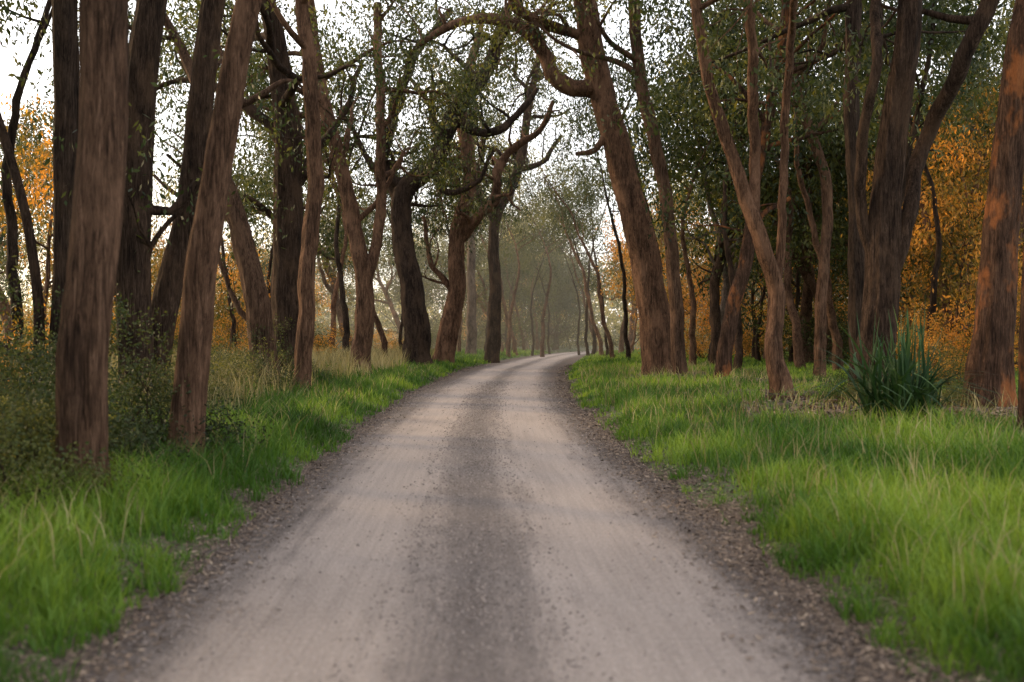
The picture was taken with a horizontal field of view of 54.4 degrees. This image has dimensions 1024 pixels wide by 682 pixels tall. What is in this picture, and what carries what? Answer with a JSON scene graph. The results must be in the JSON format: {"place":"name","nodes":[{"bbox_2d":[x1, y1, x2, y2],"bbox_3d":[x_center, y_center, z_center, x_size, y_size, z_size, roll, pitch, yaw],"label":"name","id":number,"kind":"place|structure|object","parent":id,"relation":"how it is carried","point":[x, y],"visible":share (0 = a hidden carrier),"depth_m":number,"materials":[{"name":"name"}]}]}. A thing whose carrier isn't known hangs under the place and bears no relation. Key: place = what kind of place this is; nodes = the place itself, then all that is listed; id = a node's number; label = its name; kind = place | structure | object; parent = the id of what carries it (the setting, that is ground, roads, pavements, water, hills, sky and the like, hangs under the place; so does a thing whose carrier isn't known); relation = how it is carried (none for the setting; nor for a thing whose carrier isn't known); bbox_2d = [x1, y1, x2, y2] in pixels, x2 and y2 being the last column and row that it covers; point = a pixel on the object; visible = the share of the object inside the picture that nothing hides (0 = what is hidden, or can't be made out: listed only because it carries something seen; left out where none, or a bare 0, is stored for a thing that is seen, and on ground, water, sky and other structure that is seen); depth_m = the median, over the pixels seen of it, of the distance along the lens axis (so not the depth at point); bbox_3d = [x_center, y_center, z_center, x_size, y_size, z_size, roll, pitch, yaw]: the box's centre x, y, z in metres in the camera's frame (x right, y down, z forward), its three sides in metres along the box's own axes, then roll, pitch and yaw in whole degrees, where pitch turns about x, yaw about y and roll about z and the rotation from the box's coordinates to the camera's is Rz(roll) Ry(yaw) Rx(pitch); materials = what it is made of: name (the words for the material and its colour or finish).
{"place":"outdoors","nodes":[
{"label":"outdoors","id":0,"kind":"place"},
{"bbox_2d":[32,348,919,681],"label":"road","id":1,"kind":"structure","parent":0,"point":[593,542],"depth_m":6.19,"materials":[{"name":"grey gravel"}]},
{"bbox_2d":[0,0,1012,340],"label":"sky","id":2,"kind":"structure","parent":0,"point":[7,63],"materials":[{"name":"white"}]},
{"bbox_2d":[0,347,1023,681],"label":"grass","id":3,"kind":"structure","parent":0,"point":[190,493],"depth_m":7.81,"materials":[{"name":"green plant"}]},
{"bbox_2d":[0,344,1023,681],"bbox_3d":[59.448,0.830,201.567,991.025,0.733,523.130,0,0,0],"label":"ground","id":4,"kind":"structure","parent":0,"point":[702,492],"depth_m":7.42,"materials":[{"name":"brown plant"}]},
{"bbox_2d":[0,0,51,371],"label":"slender tree","id":5,"kind":"object","parent":4,"relation":"on","point":[12,231],"visible":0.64,"depth_m":24.30,"materials":[{"name":"brown plant"}]},
{"bbox_2d":[0,0,51,385],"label":"eucalyptus tree","id":6,"kind":"object","parent":4,"relation":"on","point":[29,234],"visible":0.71,"depth_m":14.95,"materials":[{"name":"brown plant"}]},
{"bbox_2d":[0,90,53,286],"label":"eucalyptus tree","id":7,"kind":"object","parent":4,"relation":"on","point":[18,143],"visible":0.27,"depth_m":62.18,"materials":[{"name":"green plant"}]},
{"bbox_2d":[0,314,112,433],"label":"shrub","id":8,"kind":"object","parent":4,"relation":"on","point":[13,374],"visible":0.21,"depth_m":13.11,"materials":[{"name":"green plant"}]},
{"bbox_2d":[49,0,78,395],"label":"eucalyptus tree","id":9,"kind":"object","parent":4,"relation":"on","point":[65,47],"visible":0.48,"depth_m":14.87,"materials":[{"name":"brown plant"}]},
{"bbox_2d":[0,268,128,408],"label":"shrub","id":10,"kind":"object","parent":4,"relation":"on","point":[18,329],"visible":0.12,"depth_m":13.78,"materials":[{"name":"green plant"}]},
{"bbox_2d":[0,367,136,490],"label":"shrub","id":11,"kind":"object","parent":4,"relation":"on","point":[34,432],"visible":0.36,"depth_m":8.18,"materials":[{"name":"green plant"}]},
{"bbox_2d":[0,349,140,518],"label":"shrub","id":12,"kind":"object","parent":4,"relation":"on","point":[32,472],"visible":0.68,"depth_m":7.51,"materials":[{"name":"green plant"}]},
{"bbox_2d":[0,327,165,507],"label":"shrub","id":13,"kind":"object","parent":4,"relation":"on","point":[29,415],"visible":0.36,"depth_m":8.12,"materials":[{"name":"green plant"}]},
{"bbox_2d":[0,86,168,360],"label":"golden tree","id":14,"kind":"object","parent":4,"relation":"on","point":[49,235],"visible":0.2,"depth_m":32.47,"materials":[{"name":"orange plant"}]},
{"bbox_2d":[0,338,170,452],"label":"shrub","id":15,"kind":"object","parent":4,"relation":"on","point":[42,396],"visible":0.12,"depth_m":10.29,"materials":[{"name":"green plant"}]},
{"bbox_2d":[0,139,180,348],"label":"golden tree","id":16,"kind":"object","parent":4,"relation":"on","point":[23,239],"visible":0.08,"depth_m":44.46,"materials":[{"name":"orange plant"}]},
{"bbox_2d":[54,0,128,507],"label":"eucalyptus tree","id":17,"kind":"object","parent":4,"relation":"on","point":[81,382],"visible":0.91,"depth_m":8.07,"materials":[{"name":"brown plant"}]},
{"bbox_2d":[0,295,222,476],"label":"shrub","id":18,"kind":"object","parent":4,"relation":"on","point":[126,447],"visible":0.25,"depth_m":9.64,"materials":[{"name":"green plant"}]},
{"bbox_2d":[0,283,240,438],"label":"shrub","id":19,"kind":"object","parent":4,"relation":"on","point":[143,368],"visible":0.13,"depth_m":11.59,"materials":[{"name":"green plant"}]},
{"bbox_2d":[28,0,229,362],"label":"slender tree","id":20,"kind":"object","parent":4,"relation":"on","point":[50,69],"visible":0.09,"depth_m":41.45,"materials":[{"name":"green plant"}]},
{"bbox_2d":[0,298,273,455],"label":"shrub","id":21,"kind":"object","parent":4,"relation":"on","point":[207,430],"visible":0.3,"depth_m":11.23,"materials":[{"name":"green plant"}]},
{"bbox_2d":[23,0,322,398],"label":"eucalyptus tree","id":22,"kind":"object","parent":4,"relation":"on","point":[137,246],"visible":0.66,"depth_m":16.75,"materials":[{"name":"brown plant"}]},
{"bbox_2d":[108,335,255,442],"bbox_3d":[-4.499,0.866,12.383,2.378,1.980,2.623,0,0,-45],"label":"shrub","id":23,"kind":"object","parent":4,"relation":"on","point":[164,393],"visible":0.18,"depth_m":12.56,"materials":[{"name":"green plant"}]},
{"bbox_2d":[151,0,225,400],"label":"eucalyptus tree","id":24,"kind":"object","parent":4,"relation":"on","point":[167,293],"visible":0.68,"depth_m":17.84,"materials":[{"name":"brown plant"}]},
{"bbox_2d":[154,0,259,154],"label":"eucalyptus tree","id":25,"kind":"object","parent":4,"relation":"on","point":[173,90],"visible":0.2,"depth_m":40.35,"materials":[{"name":"green plant"}]},
{"bbox_2d":[154,84,272,356],"bbox_3d":[-14.828,-6.434,49.035,6.437,15.744,7.267,0,0,-24],"label":"slender tree","id":26,"kind":"object","parent":4,"relation":"on","point":[233,328],"visible":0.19,"depth_m":47.94,"materials":[{"name":"green plant"}]},
{"bbox_2d":[166,0,261,460],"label":"eucalyptus tree","id":27,"kind":"object","parent":4,"relation":"on","point":[197,308],"visible":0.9,"depth_m":10.88,"materials":[{"name":"brown plant"}]},
{"bbox_2d":[0,0,447,380],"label":"eucalyptus tree","id":28,"kind":"object","parent":4,"relation":"on","point":[244,257],"visible":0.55,"depth_m":25.87,"materials":[{"name":"brown plant"}]},
{"bbox_2d":[209,337,289,399],"bbox_3d":[-5.547,0.784,19.846,2.384,1.800,2.162,0,0,22],"label":"shrub","id":29,"kind":"object","parent":4,"relation":"on","point":[237,366],"visible":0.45,"depth_m":20.03,"materials":[{"name":"green plant"}]},
{"bbox_2d":[210,321,313,393],"bbox_3d":[-5.785,0.728,22.195,2.656,2.395,1.998,0,0,6],"label":"shrub","id":30,"kind":"object","parent":4,"relation":"on","point":[284,377],"visible":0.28,"depth_m":22.31,"materials":[{"name":"green plant"}]},
{"bbox_2d":[128,0,421,376],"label":"eucalyptus tree","id":31,"kind":"object","parent":4,"relation":"on","point":[285,216],"visible":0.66,"depth_m":28.61,"materials":[{"name":"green plant"}]},
{"bbox_2d":[187,0,384,282],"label":"eucalyptus tree","id":32,"kind":"object","parent":4,"relation":"on","point":[328,240],"visible":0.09,"depth_m":60.62,"materials":[{"name":"green plant"}]},
{"bbox_2d":[235,97,354,301],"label":"slender tree","id":33,"kind":"object","parent":4,"relation":"on","point":[271,256],"visible":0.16,"depth_m":54.61,"materials":[{"name":"green plant"}]},
{"bbox_2d":[235,123,393,347],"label":"eucalyptus tree","id":34,"kind":"object","parent":4,"relation":"on","point":[339,312],"visible":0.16,"depth_m":72.77,"materials":[{"name":"green plant"}]},
{"bbox_2d":[156,0,486,371],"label":"eucalyptus tree","id":35,"kind":"object","parent":4,"relation":"on","point":[365,261],"visible":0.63,"depth_m":35.82,"materials":[{"name":"green plant"}]},
{"bbox_2d":[258,0,436,393],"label":"eucalyptus tree","id":36,"kind":"object","parent":4,"relation":"on","point":[302,37],"visible":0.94,"depth_m":23.87,"materials":[{"name":"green plant"}]},
{"bbox_2d":[267,0,439,354],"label":"slender tree","id":37,"kind":"object","parent":4,"relation":"on","point":[346,335],"visible":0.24,"depth_m":46.88,"materials":[{"name":"green plant"}]},
{"bbox_2d":[325,95,387,347],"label":"eucalyptus tree","id":38,"kind":"object","parent":4,"relation":"on","point":[333,305],"visible":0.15,"depth_m":56.36,"materials":[{"name":"green plant"}]},
{"bbox_2d":[315,188,437,339],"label":"eucalyptus tree","id":39,"kind":"object","parent":4,"relation":"on","point":[385,289],"visible":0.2,"depth_m":93.40,"materials":[{"name":"green plant"}]},
{"bbox_2d":[348,231,435,344],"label":"bushy tree","id":40,"kind":"object","parent":4,"relation":"on","point":[380,291],"visible":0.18,"depth_m":110.58,"materials":[{"name":"green plant"}]},
{"bbox_2d":[350,126,436,348],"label":"slender tree","id":41,"kind":"object","parent":4,"relation":"on","point":[401,324],"visible":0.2,"depth_m":58.55,"materials":[{"name":"green plant"}]},
{"bbox_2d":[386,232,485,347],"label":"bushy tree","id":42,"kind":"object","parent":4,"relation":"on","point":[430,295],"visible":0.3,"depth_m":107.59,"materials":[{"name":"green plant"}]},
{"bbox_2d":[388,189,520,351],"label":"eucalyptus tree","id":43,"kind":"object","parent":4,"relation":"on","point":[478,288],"visible":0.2,"depth_m":89.18,"materials":[{"name":"green plant"}]},
{"bbox_2d":[304,0,622,365],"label":"eucalyptus tree","id":44,"kind":"object","parent":4,"relation":"on","point":[402,191],"visible":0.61,"depth_m":47.59,"materials":[{"name":"green plant"}]},
{"bbox_2d":[419,48,530,355],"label":"eucalyptus tree","id":45,"kind":"object","parent":4,"relation":"on","point":[471,340],"visible":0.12,"depth_m":73.73,"materials":[{"name":"green plant"}]},
{"bbox_2d":[372,0,584,363],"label":"eucalyptus tree","id":46,"kind":"object","parent":4,"relation":"on","point":[463,226],"visible":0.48,"depth_m":53.55,"materials":[{"name":"green plant"}]},
{"bbox_2d":[3,217,967,346],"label":"distant wood","id":47,"kind":"object","parent":4,"relation":"on","point":[608,313],"visible":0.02,"depth_m":175.86,"materials":[{"name":"green plant"}]},
{"bbox_2d":[464,183,541,351],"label":"slender tree","id":48,"kind":"object","parent":4,"relation":"on","point":[505,233],"visible":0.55,"depth_m":83.91,"materials":[{"name":"green plant"}]},
{"bbox_2d":[461,251,545,348],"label":"bushy tree","id":49,"kind":"object","parent":4,"relation":"on","point":[505,295],"visible":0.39,"depth_m":106.80,"materials":[{"name":"green plant"}]},
{"bbox_2d":[414,0,606,362],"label":"eucalyptus tree","id":50,"kind":"object","parent":4,"relation":"on","point":[493,344],"visible":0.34,"depth_m":63.78,"materials":[{"name":"green plant"}]},
{"bbox_2d":[0,343,1023,639],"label":"dry grass","id":51,"kind":"structure","parent":4,"relation":"on","point":[334,355],"depth_m":14.89,"materials":[{"name":"plant"}]},
{"bbox_2d":[346,0,688,374],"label":"eucalyptus tree","id":52,"kind":"object","parent":4,"relation":"on","point":[652,303],"visible":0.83,"depth_m":33.61,"materials":[{"name":"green plant"}]},
{"bbox_2d":[466,234,573,351],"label":"bushy tree","id":53,"kind":"object","parent":4,"relation":"on","point":[542,300],"visible":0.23,"depth_m":111.12,"materials":[{"name":"green plant"}]},
{"bbox_2d":[503,173,553,356],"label":"eucalyptus tree","id":54,"kind":"object","parent":4,"relation":"on","point":[508,350],"visible":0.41,"depth_m":82.25,"materials":[{"name":"green plant"}]},
{"bbox_2d":[508,201,577,355],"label":"slender tree","id":55,"kind":"object","parent":4,"relation":"on","point":[527,256],"visible":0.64,"depth_m":92.66,"materials":[{"name":"green plant"}]},
{"bbox_2d":[513,176,584,356],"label":"eucalyptus tree","id":56,"kind":"object","parent":4,"relation":"on","point":[542,354],"visible":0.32,"depth_m":86.06,"materials":[{"name":"green plant"}]},
{"bbox_2d":[513,244,601,351],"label":"bushy tree","id":57,"kind":"object","parent":4,"relation":"on","point":[561,295],"visible":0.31,"depth_m":117.75,"materials":[{"name":"green plant"}]},
{"bbox_2d":[514,144,604,355],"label":"eucalyptus tree","id":58,"kind":"object","parent":4,"relation":"on","point":[600,342],"visible":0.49,"depth_m":75.95,"materials":[{"name":"green plant"}]},
{"bbox_2d":[528,215,599,354],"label":"slender tree","id":59,"kind":"object","parent":4,"relation":"on","point":[578,328],"visible":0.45,"depth_m":93.10,"materials":[{"name":"green plant"}]},
{"bbox_2d":[515,149,613,355],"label":"slender tree","id":60,"kind":"object","parent":4,"relation":"on","point":[586,323],"visible":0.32,"depth_m":77.27,"materials":[{"name":"green plant"}]},
{"bbox_2d":[520,143,614,358],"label":"eucalyptus tree","id":61,"kind":"object","parent":4,"relation":"on","point":[610,342],"visible":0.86,"depth_m":62.96,"materials":[{"name":"green plant"}]},
{"bbox_2d":[450,0,692,373],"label":"eucalyptus tree","id":62,"kind":"object","parent":4,"relation":"on","point":[678,354],"visible":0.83,"depth_m":32.30,"materials":[{"name":"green plant"}]},
{"bbox_2d":[547,132,617,354],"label":"slender tree","id":63,"kind":"object","parent":4,"relation":"on","point":[593,351],"visible":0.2,"depth_m":80.85,"materials":[{"name":"green plant"}]},
{"bbox_2d":[548,149,627,355],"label":"slender tree","id":64,"kind":"object","parent":4,"relation":"on","point":[593,224],"visible":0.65,"depth_m":71.97,"materials":[{"name":"green plant"}]},
{"bbox_2d":[523,59,680,358],"bbox_3d":[4.564,-7.100,55.552,6.989,17.092,7.889,0,0,-42],"label":"slender tree","id":65,"kind":"object","parent":4,"relation":"on","point":[567,142],"visible":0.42,"depth_m":54.77,"materials":[{"name":"green plant"}]},
{"bbox_2d":[535,0,710,234],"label":"slender tree","id":66,"kind":"object","parent":4,"relation":"on","point":[623,88],"visible":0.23,"depth_m":49.74,"materials":[{"name":"green plant"}]},
{"bbox_2d":[577,198,679,351],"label":"eucalyptus tree","id":67,"kind":"object","parent":4,"relation":"on","point":[631,321],"visible":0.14,"depth_m":86.43,"materials":[{"name":"green plant"}]},
{"bbox_2d":[594,187,757,351],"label":"golden tree","id":68,"kind":"object","parent":4,"relation":"on","point":[627,260],"visible":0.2,"depth_m":64.61,"materials":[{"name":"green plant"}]},
{"bbox_2d":[619,213,734,355],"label":"golden tree","id":69,"kind":"object","parent":4,"relation":"on","point":[687,289],"visible":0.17,"depth_m":61.14,"materials":[{"name":"orange plant"}]},
{"bbox_2d":[629,45,746,366],"bbox_3d":[7.173,-5.445,41.285,4.912,13.746,7.046,0,0,-29],"label":"eucalyptus tree","id":70,"kind":"object","parent":4,"relation":"on","point":[692,345],"visible":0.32,"depth_m":41.83,"materials":[{"name":"green plant"}]},
{"bbox_2d":[635,0,806,368],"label":"slender tree","id":71,"kind":"object","parent":4,"relation":"on","point":[738,359],"visible":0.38,"depth_m":38.62,"materials":[{"name":"green plant"}]},
{"bbox_2d":[601,0,844,395],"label":"eucalyptus tree","id":72,"kind":"object","parent":4,"relation":"on","point":[772,267],"visible":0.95,"depth_m":20.39,"materials":[{"name":"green plant"}]},
{"bbox_2d":[580,0,874,364],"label":"eucalyptus tree","id":73,"kind":"object","parent":4,"relation":"on","point":[713,287],"visible":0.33,"depth_m":41.90,"materials":[{"name":"green plant"}]},
{"bbox_2d":[624,14,844,361],"bbox_3d":[10.595,-7.240,46.801,11.044,17.310,9.396,0,0,21],"label":"eucalyptus tree","id":74,"kind":"object","parent":4,"relation":"on","point":[725,290],"visible":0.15,"depth_m":46.09,"materials":[{"name":"green plant"}]},
{"bbox_2d":[682,4,844,367],"bbox_3d":[11.114,-7.274,43.538,9.001,17.560,6.275,0,0,37],"label":"eucalyptus tree","id":75,"kind":"object","parent":4,"relation":"on","point":[798,358],"visible":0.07,"depth_m":40.73,"materials":[{"name":"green plant"}]},
{"bbox_2d":[633,17,905,363],"bbox_3d":[11.626,-6.403,43.818,11.340,15.677,11.543,0,0,34],"label":"eucalyptus tree","id":76,"kind":"object","parent":4,"relation":"on","point":[807,278],"visible":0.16,"depth_m":42.12,"materials":[{"name":"green plant"}]},
{"bbox_2d":[698,0,843,371],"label":"eucalyptus tree","id":77,"kind":"object","parent":4,"relation":"on","point":[834,330],"visible":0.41,"depth_m":35.24,"materials":[{"name":"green plant"}]},
{"bbox_2d":[668,42,874,290],"bbox_3d":[11.511,-6.792,47.009,8.900,16.396,10.460,0,0,-21],"label":"eucalyptus tree","id":78,"kind":"object","parent":4,"relation":"on","point":[731,243],"visible":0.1,"depth_m":45.76,"materials":[{"name":"green plant"}]},
{"bbox_2d":[604,0,943,377],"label":"eucalyptus tree","id":79,"kind":"object","parent":4,"relation":"on","point":[820,311],"visible":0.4,"depth_m":29.89,"materials":[{"name":"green plant"}]},
{"bbox_2d":[618,0,956,377],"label":"eucalyptus tree","id":80,"kind":"object","parent":4,"relation":"on","point":[725,346],"visible":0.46,"depth_m":28.88,"materials":[{"name":"green plant"}]},
{"bbox_2d":[587,0,1011,381],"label":"eucalyptus tree","id":81,"kind":"object","parent":4,"relation":"on","point":[856,251],"visible":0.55,"depth_m":24.95,"materials":[{"name":"green plant"}]},
{"bbox_2d":[699,176,902,362],"bbox_3d":[14.080,-3.843,48.739,9.390,10.897,9.457,0,0,20],"label":"bushy tree","id":82,"kind":"object","parent":4,"relation":"on","point":[797,284],"visible":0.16,"depth_m":48.17,"materials":[{"name":"green plant"}]},
{"bbox_2d":[648,0,989,362],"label":"eucalyptus tree","id":83,"kind":"object","parent":4,"relation":"on","point":[806,299],"visible":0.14,"depth_m":41.95,"materials":[{"name":"green plant"}]},
{"bbox_2d":[782,285,900,363],"bbox_3d":[15.288,-0.138,47.055,6.654,5.542,7.340,0,0,24],"label":"shrub","id":84,"kind":"object","parent":4,"relation":"on","point":[811,334],"visible":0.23,"depth_m":46.28,"materials":[{"name":"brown plant"}]},
{"bbox_2d":[804,0,958,354],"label":"eucalyptus tree","id":85,"kind":"object","parent":4,"relation":"on","point":[944,305],"visible":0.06,"depth_m":33.50,"materials":[{"name":"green plant"}]},
{"bbox_2d":[765,0,999,398],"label":"eucalyptus tree","id":86,"kind":"object","parent":4,"relation":"on","point":[885,224],"visible":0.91,"depth_m":18.37,"materials":[{"name":"brown plant"}]},
{"bbox_2d":[775,307,1011,422],"bbox_3d":[5.518,0.246,14.471,3.132,1.812,3.063,0,0,-21],"label":"strappy plant","id":87,"kind":"object","parent":4,"relation":"on","point":[900,390],"visible":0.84,"depth_m":14.19,"materials":[{"name":"green plant"}]},
{"bbox_2d":[764,0,1023,347],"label":"eucalyptus tree","id":88,"kind":"object","parent":4,"relation":"on","point":[877,112],"visible":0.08,"depth_m":40.30,"materials":[{"name":"green plant"}]},
{"bbox_2d":[796,0,1004,369],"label":"slender tree","id":89,"kind":"object","parent":4,"relation":"on","point":[933,296],"visible":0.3,"depth_m":30.00,"materials":[{"name":"green plant"}]},
{"bbox_2d":[795,0,1010,203],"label":"slender tree","id":90,"kind":"object","parent":4,"relation":"on","point":[922,84],"visible":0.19,"depth_m":29.93,"materials":[{"name":"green plant"}]},
{"bbox_2d":[812,0,1023,269],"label":"eucalyptus tree","id":91,"kind":"object","parent":4,"relation":"on","point":[1005,30],"visible":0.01,"depth_m":48.94,"materials":[{"name":"green plant"}]},
{"bbox_2d":[836,59,1023,355],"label":"golden tree","id":92,"kind":"object","parent":4,"relation":"on","point":[972,190],"visible":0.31,"depth_m":32.06,"materials":[{"name":"orange plant"}]},
{"bbox_2d":[841,73,1023,369],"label":"golden tree","id":93,"kind":"object","parent":4,"relation":"on","point":[971,285],"visible":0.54,"depth_m":31.62,"materials":[{"name":"orange plant"}]},
{"bbox_2d":[896,320,1018,384],"bbox_3d":[10.573,0.481,23.859,3.517,2.441,3.344,0,0,-13],"label":"shrub","id":94,"kind":"object","parent":4,"relation":"on","point":[950,364],"visible":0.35,"depth_m":23.76,"materials":[{"name":"orange plant"}]},
{"bbox_2d":[895,302,1019,372],"bbox_3d":[13.374,0.101,29.852,5.275,3.662,5.016,0,0,-6],"label":"shrub","id":95,"kind":"object","parent":4,"relation":"on","point":[934,325],"visible":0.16,"depth_m":29.58,"materials":[{"name":"orange plant"}]},
{"bbox_2d":[913,124,1023,362],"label":"golden tree","id":96,"kind":"object","parent":4,"relation":"on","point":[948,197],"visible":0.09,"depth_m":34.34,"materials":[{"name":"orange plant"}]},
{"bbox_2d":[919,0,1019,367],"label":"eucalyptus tree","id":97,"kind":"object","parent":4,"relation":"on","point":[999,46],"visible":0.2,"depth_m":37.49,"materials":[{"name":"green plant"}]},
{"bbox_2d":[962,0,1023,408],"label":"eucalyptus tree","id":98,"kind":"object","parent":4,"relation":"on","point":[991,352],"visible":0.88,"depth_m":16.25,"materials":[{"name":"orange plant"}]},
{"bbox_2d":[1017,246,1023,433],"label":"eucalyptus tree","id":99,"kind":"object","parent":4,"relation":"on","point":[1020,414],"visible":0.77,"depth_m":11.96,"materials":[{"name":"brown plant"}]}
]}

